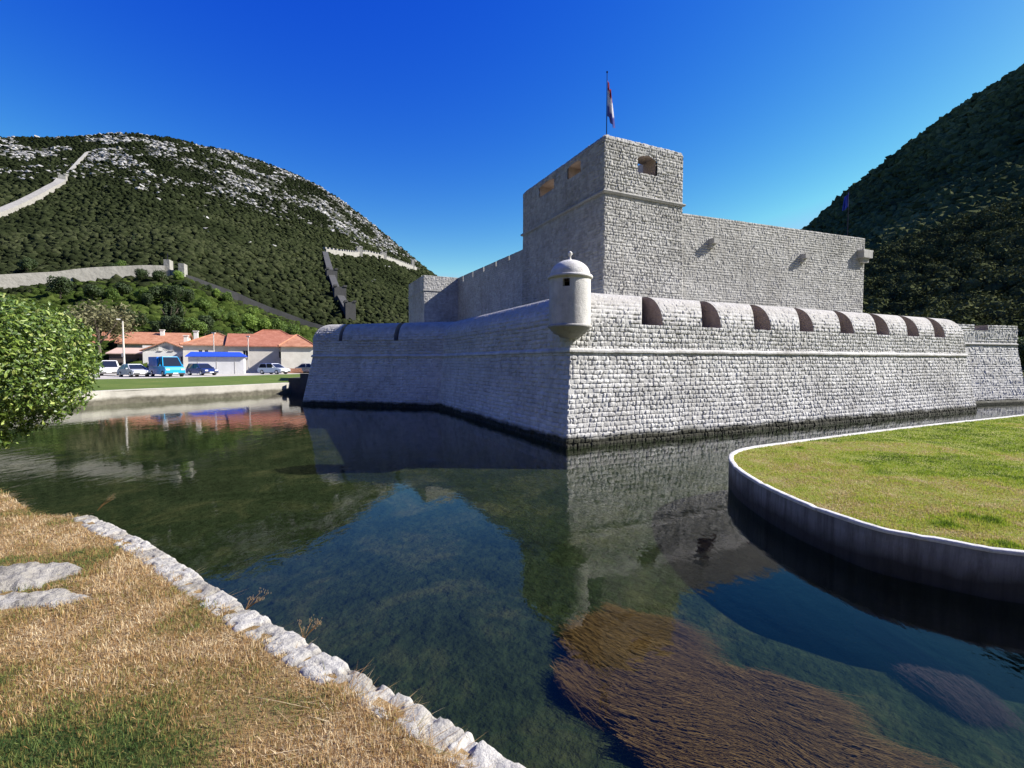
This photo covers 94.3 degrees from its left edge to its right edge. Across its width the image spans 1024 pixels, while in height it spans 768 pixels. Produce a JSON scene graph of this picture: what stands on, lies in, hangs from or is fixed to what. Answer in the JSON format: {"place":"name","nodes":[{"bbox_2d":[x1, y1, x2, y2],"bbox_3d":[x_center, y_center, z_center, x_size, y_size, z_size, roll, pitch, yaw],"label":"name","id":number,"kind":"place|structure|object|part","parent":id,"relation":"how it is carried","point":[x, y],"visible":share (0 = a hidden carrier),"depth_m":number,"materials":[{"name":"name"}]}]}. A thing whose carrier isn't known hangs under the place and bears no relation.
{"place":"outdoors","nodes":[
{"label":"outdoors","id":0,"kind":"place"},
{"bbox_2d":[27,374,299,391],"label":"lawn","id":1,"kind":"structure","parent":0,"point":[119,384],"depth_m":45.24,"materials":[{"name":"green plant"}]},
{"bbox_2d":[45,372,299,378],"bbox_3d":[-60.000,-1.548,70.003,100.000,0.001,60.000,0,3,0],"label":"parking area","id":2,"kind":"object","parent":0,"point":[109,376],"visible":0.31,"depth_m":59.60,"materials":[{"name":"grey asphalt"}]},
{"bbox_2d":[99,360,119,375],"bbox_3d":[-50.806,-2.033,59.986,2.140,1.900,4.700,-2,3,-38],"label":"parked van","id":3,"kind":"object","parent":2,"relation":"on","point":[111,366],"visible":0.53,"depth_m":58.83,"materials":[{"name":"white paint"}]},
{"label":"windows","id":4,"kind":"part","parent":3,"relation":"part of","materials":[{"name":"black glass"}]},
{"bbox_2d":[116,319,124,363],"bbox_3d":[-50.708,-4.803,61.635,0.764,7.292,0.388,-3,4,-45],"label":"lamp post","id":5,"kind":"object","parent":2,"relation":"on","point":[123,353],"visible":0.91,"depth_m":61.74,"materials":[{"name":"metal"}]},
{"bbox_2d":[117,364,150,376],"bbox_3d":[-43.358,-1.562,54.470,4.400,1.470,2.090,2,3,31],"label":"parked car","id":6,"kind":"object","parent":2,"relation":"on","point":[130,370],"visible":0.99,"depth_m":53.84,"materials":[{"name":"silver metal"}]},
{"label":"windows","id":7,"kind":"part","parent":6,"relation":"part of","materials":[{"name":"black glass"}]},
{"bbox_2d":[148,356,184,376],"bbox_3d":[-40.339,-2.039,55.477,5.200,2.330,2.340,2,3,35],"label":"parked van","id":8,"kind":"object","parent":2,"relation":"on","point":[163,366],"visible":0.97,"depth_m":54.56,"materials":[{"name":"blue paint"}]},
{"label":"windows","id":9,"kind":"part","parent":8,"relation":"part of","materials":[{"name":"black glass"}]},
{"bbox_2d":[186,363,218,374],"bbox_3d":[-39.796,-1.882,60.964,4.400,1.510,2.090,1,3,29],"label":"parked car","id":10,"kind":"object","parent":2,"relation":"on","point":[201,368],"visible":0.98,"depth_m":60.41,"materials":[{"name":"blue paint"}]},
{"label":"windows","id":11,"kind":"part","parent":10,"relation":"part of","materials":[{"name":"black glass"}]},
{"bbox_2d":[185,352,247,373],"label":"kiosk","id":12,"kind":"object","parent":2,"relation":"on","point":[228,362],"visible":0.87,"depth_m":66.38,"materials":[{"name":"white"}]},
{"bbox_2d":[246,336,249,372],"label":"mast","id":13,"kind":"object","parent":2,"relation":"on","point":[248,354],"visible":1,"depth_m":73.83,"materials":[{"name":"grey metal"}]},
{"bbox_2d":[257,363,290,373],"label":"parked car","id":14,"kind":"object","parent":2,"relation":"on","point":[271,368],"visible":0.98,"depth_m":66.45,"materials":[{"name":"silver metal"}]},
{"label":"windows","id":15,"kind":"part","parent":14,"relation":"part of","materials":[{"name":"black glass"}]},
{"bbox_2d":[288,368,302,372],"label":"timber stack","id":16,"kind":"object","parent":2,"relation":"on","point":[292,370],"visible":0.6,"depth_m":71.02,"materials":[{"name":"brown wood"}]},
{"bbox_2d":[295,363,310,371],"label":"parked car","id":17,"kind":"object","parent":2,"relation":"on","point":[305,367],"visible":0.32,"depth_m":72.30,"materials":[{"name":"grey paint"}]},
{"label":"windows","id":18,"kind":"part","parent":17,"relation":"part of","materials":[{"name":"black glass"}]},
{"bbox_2d":[0,483,510,767],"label":"grass bank","id":19,"kind":"structure","parent":0,"point":[276,717],"depth_m":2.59,"materials":[{"name":"beige plant"}]},
{"bbox_2d":[0,591,42,609],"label":"limestone rock","id":20,"kind":"object","parent":19,"relation":"on","point":[7,600],"visible":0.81,"depth_m":3.32,"materials":[{"name":"white stone"}]},
{"bbox_2d":[0,561,81,592],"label":"limestone rock","id":21,"kind":"object","parent":19,"relation":"on","point":[23,577],"visible":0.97,"depth_m":3.71,"materials":[{"name":"white stone"}]},
{"bbox_2d":[12,588,92,609],"bbox_3d":[-3.291,1.532,3.391,0.747,0.072,0.296,0,3,0],"label":"limestone rock","id":22,"kind":"object","parent":19,"relation":"on","point":[52,596],"visible":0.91,"depth_m":3.37,"materials":[{"name":"white stone"}]},
{"bbox_2d":[0,291,105,449],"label":"round laurel tree","id":23,"kind":"object","parent":19,"relation":"on","point":[20,374],"visible":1,"depth_m":9.29,"materials":[{"name":"green plant"}]},
{"bbox_2d":[97,495,113,510],"bbox_3d":[-4.687,1.379,5.527,0.152,0.176,0.183,2,3,30],"label":"dry weed","id":24,"kind":"object","parent":19,"relation":"on","point":[106,502],"visible":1,"depth_m":5.51,"materials":[{"name":"brown plant"}]},
{"bbox_2d":[71,515,525,767],"bbox_3d":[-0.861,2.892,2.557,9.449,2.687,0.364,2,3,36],"label":"limestone kerb","id":25,"kind":"structure","parent":19,"relation":"on","point":[487,757],"depth_m":2.74,"materials":[{"name":"white stone"}]},
{"bbox_2d":[245,589,268,609],"bbox_3d":[-1.768,1.508,3.322,0.136,0.124,0.122,1,3,15],"label":"dry weed","id":26,"kind":"object","parent":25,"relation":"on","point":[262,598],"visible":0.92,"depth_m":3.29,"materials":[{"name":"brown plant"}]},
{"bbox_2d":[297,614,321,637],"bbox_3d":[-1.257,1.520,2.950,0.117,0.132,0.121,2,4,41],"label":"dry weed","id":27,"kind":"object","parent":25,"relation":"on","point":[313,628],"visible":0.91,"depth_m":2.94,"materials":[{"name":"brown plant"}]},
{"bbox_2d":[0,414,1023,767],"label":"canal bed","id":28,"kind":"object","parent":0,"point":[456,576],"depth_m":8.98,"materials":[{"name":"liquid"}]},
{"bbox_2d":[13,382,290,408],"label":"quay wall","id":29,"kind":"structure","parent":28,"relation":"on","point":[110,397],"depth_m":37.34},
{"bbox_2d":[288,373,308,392],"bbox_3d":[-18.749,0.371,50.345,6.500,3.200,10.200,0,3,0],"label":"bridge abutment","id":30,"kind":"object","parent":28,"relation":"on","point":[297,384],"visible":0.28,"depth_m":46.16,"materials":[{"name":"grey stone"}]},
{"bbox_2d":[302,135,1023,469],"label":"fortress","id":31,"kind":"structure","parent":28,"relation":"on","point":[620,307],"depth_m":26.55,"materials":[{"name":"stone"}]},
{"bbox_2d":[606,71,614,134],"bbox_3d":[5.805,-15.083,28.063,0.530,6.636,0.266,0,3,0],"label":"flagpole","id":32,"kind":"object","parent":31,"relation":"on","point":[609,110],"visible":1,"depth_m":28.00,"materials":[{"name":"multicoloured metal"}]},
{"bbox_2d":[842,187,849,235],"bbox_3d":[27.730,-14.086,39.538,0.570,4.619,0.266,0,3,0],"label":"flagpole","id":33,"kind":"object","parent":31,"relation":"on","point":[846,202],"visible":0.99,"depth_m":39.48,"materials":[{"name":"blue fabric"}]},
{"bbox_2d":[549,599,958,767],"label":"water weed","id":34,"kind":"object","parent":28,"relation":"on","point":[669,694],"visible":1,"depth_m":5.00,"materials":[{"name":"brown plant"}]},
{"bbox_2d":[728,414,1023,662],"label":"island wall","id":35,"kind":"structure","parent":28,"relation":"on","point":[965,596],"depth_m":6.65,"materials":[{"name":"concrete"}]},
{"bbox_2d":[839,600,1023,734],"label":"water weed","id":36,"kind":"object","parent":28,"relation":"on","point":[959,693],"visible":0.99,"depth_m":5.47,"materials":[{"name":"plant"}]},
{"bbox_2d":[0,393,1023,446],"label":"water","id":37,"kind":"structure","parent":0,"point":[256,407],"depth_m":27.70,"materials":[{"name":"liquid"}]},
{"bbox_2d":[0,112,1023,377],"bbox_3d":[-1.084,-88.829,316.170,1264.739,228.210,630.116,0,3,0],"label":"hills","id":38,"kind":"structure","parent":0,"point":[268,186],"depth_m":361.85,"materials":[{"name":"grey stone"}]},
{"bbox_2d":[17,256,37,270],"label":"broadleaf tree","id":39,"kind":"object","parent":38,"relation":"on","point":[29,263],"visible":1,"depth_m":138.07,"materials":[{"name":"green plant"}]},
{"bbox_2d":[0,178,66,216],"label":"city wall","id":40,"kind":"structure","parent":38,"relation":"on","point":[24,201],"depth_m":224.11,"materials":[{"name":"stone"}]},
{"bbox_2d":[14,314,58,352],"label":"broadleaf tree","id":41,"kind":"object","parent":38,"relation":"on","point":[37,333],"visible":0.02,"depth_m":74.63,"materials":[{"name":"green plant"}]},
{"bbox_2d":[46,275,74,298],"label":"broadleaf tree","id":42,"kind":"object","parent":38,"relation":"on","point":[64,285],"visible":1,"depth_m":118.55,"materials":[{"name":"green plant"}]},
{"bbox_2d":[57,151,89,179],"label":"city wall","id":43,"kind":"structure","parent":38,"relation":"on","point":[73,166],"depth_m":291.50,"materials":[{"name":"stone"}]},
{"bbox_2d":[0,265,164,288],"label":"city wall","id":44,"kind":"structure","parent":38,"relation":"on","point":[29,279],"depth_m":135.88,"materials":[{"name":"stone"}]},
{"bbox_2d":[82,284,104,300],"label":"broadleaf tree","id":45,"kind":"object","parent":38,"relation":"on","point":[91,290],"visible":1,"depth_m":116.95,"materials":[{"name":"green plant"}]},
{"bbox_2d":[60,298,144,353],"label":"bare tree","id":46,"kind":"object","parent":38,"relation":"on","point":[110,322],"visible":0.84,"depth_m":79.61,"materials":[{"name":"brown plant"}]},
{"bbox_2d":[104,288,119,300],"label":"broadleaf tree","id":47,"kind":"object","parent":38,"relation":"on","point":[110,293],"visible":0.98,"depth_m":118.58,"materials":[{"name":"green plant"}]},
{"bbox_2d":[115,260,126,265],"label":"broadleaf tree","id":48,"kind":"object","parent":38,"relation":"on","point":[121,263],"visible":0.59,"depth_m":146.32,"materials":[{"name":"green plant"}]},
{"bbox_2d":[112,282,132,295],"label":"broadleaf tree","id":49,"kind":"object","parent":38,"relation":"on","point":[121,288],"visible":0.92,"depth_m":122.19,"materials":[{"name":"green plant"}]},
{"bbox_2d":[118,307,135,321],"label":"broadleaf tree","id":50,"kind":"object","parent":38,"relation":"on","point":[130,311],"visible":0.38,"depth_m":103.19,"materials":[{"name":"green plant"}]},
{"bbox_2d":[129,313,147,325],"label":"broadleaf tree","id":51,"kind":"object","parent":38,"relation":"on","point":[139,318],"visible":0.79,"depth_m":101.11,"materials":[{"name":"green plant"}]},
{"bbox_2d":[133,288,148,300],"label":"broadleaf tree","id":52,"kind":"object","parent":38,"relation":"on","point":[138,294],"visible":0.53,"depth_m":119.42,"materials":[{"name":"green plant"}]},
{"bbox_2d":[134,268,149,279],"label":"broadleaf tree","id":53,"kind":"object","parent":38,"relation":"on","point":[140,274],"visible":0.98,"depth_m":139.65,"materials":[{"name":"green plant"}]},
{"bbox_2d":[141,293,153,304],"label":"broadleaf tree","id":54,"kind":"object","parent":38,"relation":"on","point":[147,298],"visible":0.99,"depth_m":117.52,"materials":[{"name":"green plant"}]},
{"bbox_2d":[149,320,165,331],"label":"broadleaf tree","id":55,"kind":"object","parent":38,"relation":"on","point":[157,326],"visible":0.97,"depth_m":96.19,"materials":[{"name":"green plant"}]},
{"bbox_2d":[148,284,168,303],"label":"broadleaf tree","id":56,"kind":"object","parent":38,"relation":"on","point":[157,291],"visible":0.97,"depth_m":120.94,"materials":[{"name":"green plant"}]},
{"bbox_2d":[3,277,316,373],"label":"foothill undergrowth","id":57,"kind":"object","parent":38,"relation":"on","point":[153,311],"visible":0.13,"depth_m":119.60,"materials":[{"name":"green plant"}]},
{"bbox_2d":[152,270,168,280],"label":"broadleaf tree","id":58,"kind":"object","parent":38,"relation":"on","point":[157,274],"visible":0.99,"depth_m":140.92,"materials":[{"name":"green plant"}]},
{"bbox_2d":[161,300,178,316],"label":"cypress tree","id":59,"kind":"object","parent":38,"relation":"on","point":[169,310],"visible":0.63,"depth_m":104.15,"materials":[{"name":"green plant"}]},
{"bbox_2d":[162,315,185,332],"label":"broadleaf tree","id":60,"kind":"object","parent":38,"relation":"on","point":[175,323],"visible":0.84,"depth_m":96.99,"materials":[{"name":"green plant"}]},
{"bbox_2d":[163,253,187,276],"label":"wall tower","id":61,"kind":"structure","parent":38,"relation":"on","point":[168,265],"depth_m":149.58,"materials":[{"name":"stone"}]},
{"bbox_2d":[166,284,187,302],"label":"broadleaf tree","id":62,"kind":"object","parent":38,"relation":"on","point":[176,292],"visible":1,"depth_m":121.36,"materials":[{"name":"green plant"}]},
{"bbox_2d":[173,270,184,279],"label":"broadleaf tree","id":63,"kind":"object","parent":38,"relation":"on","point":[177,275],"visible":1,"depth_m":145.06,"materials":[{"name":"green plant"}]},
{"bbox_2d":[174,301,186,318],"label":"cypress tree","id":64,"kind":"object","parent":38,"relation":"on","point":[180,312],"visible":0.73,"depth_m":106.88,"materials":[{"name":"green plant"}]},
{"bbox_2d":[181,280,191,286],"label":"broadleaf tree","id":65,"kind":"object","parent":38,"relation":"on","point":[187,283],"visible":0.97,"depth_m":140.60,"materials":[{"name":"green plant"}]},
{"bbox_2d":[184,289,195,302],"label":"broadleaf tree","id":66,"kind":"object","parent":38,"relation":"on","point":[190,293],"visible":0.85,"depth_m":125.14,"materials":[{"name":"green plant"}]},
{"bbox_2d":[180,316,207,337],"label":"broadleaf tree","id":67,"kind":"object","parent":38,"relation":"on","point":[200,326],"visible":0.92,"depth_m":97.83,"materials":[{"name":"green plant"}]},
{"bbox_2d":[193,297,211,310],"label":"broadleaf tree","id":68,"kind":"object","parent":38,"relation":"on","point":[203,304],"visible":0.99,"depth_m":123.00,"materials":[{"name":"green plant"}]},
{"bbox_2d":[198,315,215,335],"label":"broadleaf tree","id":69,"kind":"object","parent":38,"relation":"on","point":[208,320],"visible":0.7,"depth_m":103.45,"materials":[{"name":"green plant"}]},
{"bbox_2d":[202,284,212,290],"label":"broadleaf tree","id":70,"kind":"object","parent":38,"relation":"on","point":[209,288],"visible":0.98,"depth_m":149.35,"materials":[{"name":"green plant"}]},
{"bbox_2d":[211,288,219,296],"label":"broadleaf tree","id":71,"kind":"object","parent":38,"relation":"on","point":[215,292],"visible":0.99,"depth_m":147.18,"materials":[{"name":"green plant"}]},
{"bbox_2d":[0,132,431,280],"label":"limestone outcrops","id":72,"kind":"object","parent":38,"relation":"on","point":[120,161],"visible":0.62,"depth_m":356.56,"materials":[{"name":"grey stone"}]},
{"bbox_2d":[207,329,226,335],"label":"broadleaf tree","id":73,"kind":"object","parent":38,"relation":"on","point":[219,331],"visible":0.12,"depth_m":97.06,"materials":[{"name":"green plant"}]},
{"bbox_2d":[208,307,227,321],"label":"broadleaf tree","id":74,"kind":"object","parent":38,"relation":"on","point":[219,315],"visible":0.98,"depth_m":117.00,"materials":[{"name":"green plant"}]},
{"bbox_2d":[0,132,436,329],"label":"hillside scrub","id":75,"kind":"object","parent":38,"relation":"on","point":[79,222],"visible":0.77,"depth_m":242.89,"materials":[{"name":"green plant"}]},
{"bbox_2d":[221,291,232,301],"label":"broadleaf tree","id":76,"kind":"object","parent":38,"relation":"on","point":[226,295],"visible":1,"depth_m":148.23,"materials":[{"name":"green plant"}]},
{"bbox_2d":[225,311,238,323],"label":"broadleaf tree","id":77,"kind":"object","parent":38,"relation":"on","point":[232,317],"visible":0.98,"depth_m":122.59,"materials":[{"name":"green plant"}]},
{"bbox_2d":[234,326,248,333],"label":"broadleaf tree","id":78,"kind":"object","parent":38,"relation":"on","point":[241,330],"visible":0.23,"depth_m":102.72,"materials":[{"name":"green plant"}]},
{"bbox_2d":[241,313,258,330],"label":"broadleaf tree","id":79,"kind":"object","parent":38,"relation":"on","point":[248,321],"visible":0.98,"depth_m":120.71,"materials":[{"name":"green plant"}]},
{"bbox_2d":[247,308,259,314],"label":"broadleaf tree","id":80,"kind":"object","parent":38,"relation":"on","point":[254,311],"visible":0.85,"depth_m":145.02,"materials":[{"name":"green plant"}]},
{"bbox_2d":[186,275,323,327],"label":"city wall","id":81,"kind":"structure","parent":38,"relation":"on","point":[244,299],"depth_m":161.60,"materials":[{"name":"grey stone"}]},
{"bbox_2d":[256,318,271,330],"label":"broadleaf tree","id":82,"kind":"object","parent":38,"relation":"on","point":[263,323],"visible":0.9,"depth_m":123.31,"materials":[{"name":"green plant"}]},
{"bbox_2d":[269,318,287,331],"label":"broadleaf tree","id":83,"kind":"object","parent":38,"relation":"on","point":[277,324],"visible":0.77,"depth_m":125.70,"materials":[{"name":"green plant"}]},
{"bbox_2d":[285,323,299,334],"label":"broadleaf tree","id":84,"kind":"object","parent":38,"relation":"on","point":[294,329],"visible":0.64,"depth_m":119.67,"materials":[{"name":"green plant"}]},
{"bbox_2d":[322,251,355,319],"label":"city wall","id":85,"kind":"structure","parent":38,"relation":"on","point":[346,306],"depth_m":210.40,"materials":[{"name":"grey stone"}]},
{"bbox_2d":[323,246,416,269],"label":"city wall","id":86,"kind":"structure","parent":38,"relation":"on","point":[359,251],"depth_m":351.28,"materials":[{"name":"stone"}]},
{"bbox_2d":[800,63,1023,337],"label":"mountain woodland","id":87,"kind":"object","parent":38,"relation":"on","point":[941,244],"visible":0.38,"depth_m":177.16,"materials":[{"name":"green plant"}]},
{"bbox_2d":[0,0,1023,277],"label":"sky","id":88,"kind":"structure","parent":0,"point":[432,120],"materials":[{"name":"blue"}]},
{"bbox_2d":[733,415,1023,549],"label":"island lawn","id":89,"kind":"structure","parent":0,"point":[878,474],"depth_m":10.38,"materials":[{"name":"green plant"}]},
{"label":"ground","id":90,"kind":"structure","parent":0,"visible":0},
{"bbox_2d":[92,332,117,342],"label":"house","id":91,"kind":"structure","parent":90,"relation":"on","point":[108,336],"depth_m":89.68,"materials":[{"name":"orange tile"}]},
{"bbox_2d":[105,348,142,363],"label":"shed","id":92,"kind":"structure","parent":90,"relation":"on","point":[133,354],"depth_m":77.93,"materials":[{"name":"pink metal"}]},
{"bbox_2d":[125,358,137,363],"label":"door","id":93,"kind":"structure","parent":92,"relation":"in","point":[127,360],"depth_m":77.94,"materials":[{"name":"black metal"}]},
{"bbox_2d":[114,330,192,347],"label":"house","id":94,"kind":"structure","parent":90,"relation":"on","point":[138,339],"depth_m":86.99,"materials":[{"name":"orange tile"}]},
{"bbox_2d":[139,335,188,365],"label":"house","id":95,"kind":"structure","parent":90,"relation":"on","point":[167,348],"depth_m":78.68,"materials":[{"name":"beige paint"}]},
{"bbox_2d":[179,331,227,372],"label":"house","id":96,"kind":"structure","parent":90,"relation":"on","point":[197,343],"depth_m":75.62,"materials":[{"name":"orange tile"}]},
{"bbox_2d":[225,333,293,371],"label":"house","id":97,"kind":"structure","parent":90,"relation":"on","point":[264,348],"depth_m":78.07,"materials":[{"name":"stone"}]},
{"bbox_2d":[254,329,288,334],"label":"house","id":98,"kind":"structure","parent":90,"relation":"on","point":[266,331],"depth_m":93.12,"materials":[{"name":"orange tile"}]},
{"bbox_2d":[277,334,312,372],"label":"house","id":99,"kind":"structure","parent":90,"relation":"on","point":[296,350],"depth_m":72.92,"materials":[{"name":"beige paint"}]},
{"bbox_2d":[1017,336,1023,347],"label":"broadleaf tree","id":100,"kind":"object","parent":90,"relation":"on","point":[1020,339],"visible":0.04,"depth_m":49.10,"materials":[{"name":"green plant"}]},
{"bbox_2d":[1018,340,1023,365],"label":"broadleaf tree","id":101,"kind":"object","parent":90,"relation":"on","point":[1021,352],"visible":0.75,"depth_m":48.25,"materials":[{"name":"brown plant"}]}
]}

